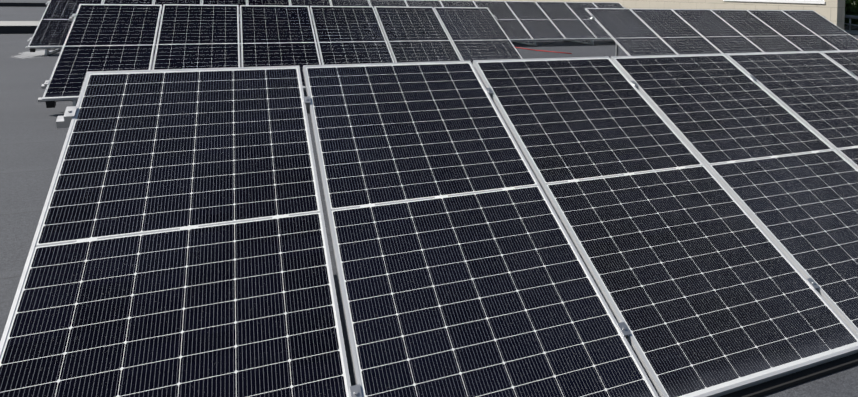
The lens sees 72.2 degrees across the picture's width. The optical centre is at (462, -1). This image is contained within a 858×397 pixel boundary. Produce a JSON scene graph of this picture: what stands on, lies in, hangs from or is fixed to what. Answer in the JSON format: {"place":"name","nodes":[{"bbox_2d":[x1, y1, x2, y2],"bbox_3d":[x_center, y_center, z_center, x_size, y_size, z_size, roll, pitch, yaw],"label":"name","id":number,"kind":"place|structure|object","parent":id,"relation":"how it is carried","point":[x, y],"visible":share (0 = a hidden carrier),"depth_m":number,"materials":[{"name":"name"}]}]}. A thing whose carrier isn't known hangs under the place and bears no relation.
{"place":"outdoors","nodes":[
{"label":"outdoors","id":0,"kind":"place"},
{"bbox_2d":[0,0,369,33],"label":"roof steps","id":1,"kind":"structure","parent":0,"point":[18,27],"depth_m":18.45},
{"bbox_2d":[844,29,857,34],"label":"paving","id":2,"kind":"structure","parent":0,"point":[852,31],"depth_m":26.33,"materials":[{"name":"grey concrete"}]},
{"bbox_3d":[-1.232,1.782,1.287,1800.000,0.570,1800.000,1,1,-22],"label":"ground","id":3,"kind":"structure","parent":0,"visible":0},
{"bbox_2d":[0,7,857,396],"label":"roof","id":4,"kind":"structure","parent":3,"relation":"on","point":[32,137],"depth_m":5.29,"materials":[{"name":"concrete"}]},
{"bbox_2d":[38,14,496,107],"bbox_3d":[-2.152,0.771,8.674,6.478,1.136,1.844,1,1,-22],"label":"rack","id":5,"kind":"object","parent":4,"relation":"on","point":[50,104],"visible":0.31,"depth_m":6.82,"materials":[{"name":"metal"}]},
{"bbox_2d":[42,4,161,100],"bbox_3d":[-4.600,0.612,7.664,1.038,0.037,2.094,1,30,-22],"label":"panel","id":6,"kind":"object","parent":5,"relation":"on","point":[110,37],"visible":0.77,"depth_m":7.67,"materials":[{"name":"black glass"}]},
{"bbox_2d":[152,4,239,69],"bbox_3d":[-3.618,0.622,8.064,1.038,0.036,2.094,1,30,-22],"label":"panel","id":7,"kind":"object","parent":5,"relation":"on","point":[192,36],"visible":0.65,"depth_m":8.18,"materials":[{"name":"black glass"}]},
{"bbox_2d":[240,5,320,89],"bbox_3d":[-2.637,0.637,8.464,1.038,0.035,2.094,1,30,-22],"label":"panel","id":8,"kind":"object","parent":5,"relation":"on","point":[274,35],"visible":0.62,"depth_m":8.57,"materials":[{"name":"black glass"}]},
{"bbox_2d":[310,6,394,64],"bbox_3d":[-1.656,0.651,8.866,1.038,0.035,2.094,1,30,-22],"label":"panel","id":9,"kind":"object","parent":5,"relation":"on","point":[349,34],"visible":0.65,"depth_m":8.99,"materials":[{"name":"black glass"}]},
{"bbox_2d":[374,6,460,62],"bbox_3d":[-0.674,0.664,9.264,1.038,0.035,2.094,1,30,-22],"label":"panel","id":10,"kind":"object","parent":5,"relation":"on","point":[415,34],"visible":0.62,"depth_m":9.38,"materials":[{"name":"black glass"}]},
{"bbox_2d":[433,7,522,63],"bbox_3d":[0.309,0.681,9.660,1.038,0.035,2.094,1,30,-22],"label":"panel","id":11,"kind":"object","parent":5,"relation":"on","point":[475,33],"visible":0.65,"depth_m":9.79,"materials":[{"name":"black glass"}]},
{"bbox_2d":[25,1,624,55],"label":"rack","id":12,"kind":"object","parent":4,"relation":"on","point":[47,52],"visible":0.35,"depth_m":16.36,"materials":[{"name":"metal"}]},
{"bbox_2d":[28,0,102,47],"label":"panel","id":13,"kind":"object","parent":12,"relation":"on","point":[53,28],"visible":0.58,"depth_m":12.72,"materials":[{"name":"black glass"}]},
{"bbox_2d":[103,0,153,4],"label":"panel","id":14,"kind":"object","parent":12,"relation":"on","point":[147,2],"depth_m":13.98,"materials":[{"name":"black"}]},
{"bbox_2d":[154,0,200,45],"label":"panel","id":15,"kind":"object","parent":12,"relation":"on","point":[162,2],"depth_m":14.34,"materials":[{"name":"black glass"}]},
{"bbox_2d":[202,0,246,44],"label":"panel","id":16,"kind":"object","parent":12,"relation":"on","point":[225,2],"depth_m":14.74,"materials":[{"name":"black"}]},
{"bbox_2d":[247,0,289,5],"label":"panel","id":17,"kind":"object","parent":12,"relation":"on","point":[271,2],"depth_m":15.20,"materials":[{"name":"black"}]},
{"bbox_2d":[290,0,330,42],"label":"panel","id":18,"kind":"object","parent":12,"relation":"on","point":[309,3],"visible":0.1,"depth_m":15.58,"materials":[{"name":"black glass"}]},
{"bbox_2d":[330,0,369,5],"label":"panel","id":19,"kind":"object","parent":12,"relation":"on","point":[349,2],"visible":0.25,"depth_m":16.02,"materials":[{"name":"black"}]},
{"bbox_2d":[368,0,407,41],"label":"panel","id":20,"kind":"object","parent":12,"relation":"on","point":[396,3],"visible":0.29,"depth_m":16.42,"materials":[{"name":"black glass"}]},
{"bbox_2d":[405,0,442,7],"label":"panel","id":21,"kind":"object","parent":12,"relation":"on","point":[423,3],"visible":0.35,"depth_m":16.83,"materials":[{"name":"black"}]},
{"bbox_2d":[440,0,475,6],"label":"panel","id":22,"kind":"object","parent":12,"relation":"on","point":[448,3],"visible":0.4,"depth_m":17.22,"materials":[{"name":"black"}]},
{"bbox_2d":[473,1,532,40],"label":"panel","id":23,"kind":"object","parent":12,"relation":"on","point":[510,24],"visible":0.71,"depth_m":16.98,"materials":[{"name":"black glass"}]},
{"bbox_2d":[505,1,564,39],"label":"panel","id":24,"kind":"object","parent":12,"relation":"on","point":[535,21],"visible":0.9,"depth_m":17.27,"materials":[{"name":"black glass"}]},
{"bbox_2d":[536,2,596,39],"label":"panel","id":25,"kind":"object","parent":12,"relation":"on","point":[566,21],"visible":0.9,"depth_m":17.65,"materials":[{"name":"black glass"}]},
{"bbox_2d":[565,2,611,39],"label":"panel","id":26,"kind":"object","parent":12,"relation":"on","point":[583,15],"visible":0.48,"depth_m":18.10,"materials":[{"name":"black glass"}]},
{"bbox_2d":[592,2,623,7],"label":"panel","id":27,"kind":"object","parent":12,"relation":"on","point":[607,5],"visible":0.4,"depth_m":19.24,"materials":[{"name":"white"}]},
{"bbox_2d":[56,70,857,396],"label":"rack","id":28,"kind":"object","parent":4,"relation":"on","point":[764,388],"visible":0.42,"depth_m":2.33,"materials":[{"name":"metal"}]},
{"bbox_2d":[0,66,350,396],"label":"panel","id":29,"kind":"object","parent":28,"relation":"on","point":[179,247],"visible":1,"depth_m":2.21,"materials":[{"name":"black glass"}]},
{"bbox_2d":[303,61,658,396],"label":"panel","id":30,"kind":"object","parent":28,"relation":"on","point":[462,270],"visible":1,"depth_m":2.47,"materials":[{"name":"black glass"}]},
{"bbox_2d":[472,56,857,396],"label":"panel","id":31,"kind":"object","parent":28,"relation":"on","point":[705,287],"visible":1,"depth_m":2.78,"materials":[{"name":"black glass"}]},
{"bbox_2d":[610,53,857,335],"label":"panel","id":32,"kind":"object","parent":28,"relation":"on","point":[785,177],"visible":0.92,"depth_m":3.48,"materials":[{"name":"black glass"}]},
{"bbox_2d":[724,51,857,168],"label":"panel","id":33,"kind":"object","parent":28,"relation":"on","point":[816,92],"visible":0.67,"depth_m":4.33,"materials":[{"name":"black glass"}]},
{"bbox_2d":[819,50,857,78],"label":"panel","id":34,"kind":"object","parent":28,"relation":"on","point":[846,60],"visible":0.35,"depth_m":4.92,"materials":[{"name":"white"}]},
{"bbox_2d":[515,47,571,53],"bbox_3d":[0.983,1.269,16.284,4.984,0.024,0.529,2,1,43],"label":"red cable","id":35,"kind":"object","parent":4,"relation":"on","point":[542,50],"visible":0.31,"depth_m":14.97,"materials":[{"name":"red plastic"}]},
{"bbox_2d":[439,0,844,29],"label":"wall","id":36,"kind":"structure","parent":4,"relation":"on","point":[833,11],"depth_m":29.34,"materials":[{"name":"paint"}]},
{"bbox_2d":[723,0,824,3],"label":"window","id":37,"kind":"structure","parent":36,"relation":"attached to","point":[804,1],"depth_m":26.29,"materials":[{"name":"white paint"}]},
{"bbox_2d":[589,15,825,55],"bbox_3d":[5.668,0.880,11.854,6.478,1.136,1.844,1,1,-22],"label":"rack","id":38,"kind":"object","parent":4,"relation":"on","point":[616,47],"visible":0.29,"depth_m":11.53,"materials":[{"name":"metal"}]},
{"bbox_2d":[585,8,677,55],"bbox_3d":[3.220,0.718,10.843,1.038,0.035,2.094,1,30,-22],"label":"panel","id":39,"kind":"object","parent":38,"relation":"on","point":[628,31],"visible":0.65,"depth_m":10.97,"materials":[{"name":"black glass"}]},
{"bbox_2d":[630,9,720,54],"bbox_3d":[4.202,0.733,11.242,1.038,0.035,2.094,1,30,-22],"label":"panel","id":40,"kind":"object","parent":38,"relation":"on","point":[674,32],"visible":0.58,"depth_m":11.37,"materials":[{"name":"black glass"}]},
{"bbox_2d":[671,9,762,53],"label":"panel","id":41,"kind":"object","parent":38,"relation":"on","point":[717,32],"visible":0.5,"depth_m":11.78,"materials":[{"name":"black glass"}]},
{"bbox_2d":[710,9,801,51],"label":"panel","id":42,"kind":"object","parent":38,"relation":"on","point":[757,32],"visible":0.54,"depth_m":12.18,"materials":[{"name":"black glass"}]},
{"bbox_2d":[747,10,837,50],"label":"panel","id":43,"kind":"object","parent":38,"relation":"on","point":[793,31],"visible":0.54,"depth_m":12.57,"materials":[{"name":"black glass"}]},
{"bbox_2d":[781,10,857,49],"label":"panel","id":44,"kind":"object","parent":38,"relation":"on","point":[829,32],"visible":0.79,"depth_m":13.01,"materials":[{"name":"black glass"}]},
{"bbox_2d":[844,15,857,29],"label":"guard rail","id":45,"kind":"object","parent":4,"relation":"on","point":[850,17],"visible":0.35,"depth_m":27.50,"materials":[{"name":"grey metal"}]},
{"bbox_3d":[29.362,1.864,14.013,10.458,0.050,49.276,1,1,-22],"label":"planting bed","id":46,"kind":"object","parent":3,"relation":"on","visible":0},
{"bbox_2d":[844,6,856,25],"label":"bush","id":47,"kind":"object","parent":46,"relation":"on","point":[847,10],"visible":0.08,"depth_m":28.35,"materials":[{"name":"green plant"}]},
{"bbox_2d":[844,25,857,29],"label":"stone border","id":48,"kind":"object","parent":46,"relation":"on","point":[853,27],"visible":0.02,"depth_m":27.80,"materials":[{"name":"grey stone"}]},
{"bbox_2d":[845,0,857,14],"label":"tree","id":49,"kind":"object","parent":46,"relation":"on","point":[848,3],"visible":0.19,"depth_m":28.36,"materials":[{"name":"green plant"}]},
{"bbox_2d":[847,10,857,26],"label":"bush","id":50,"kind":"object","parent":46,"relation":"on","point":[855,21],"visible":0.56,"depth_m":28.07,"materials":[{"name":"green plant"}]}
]}

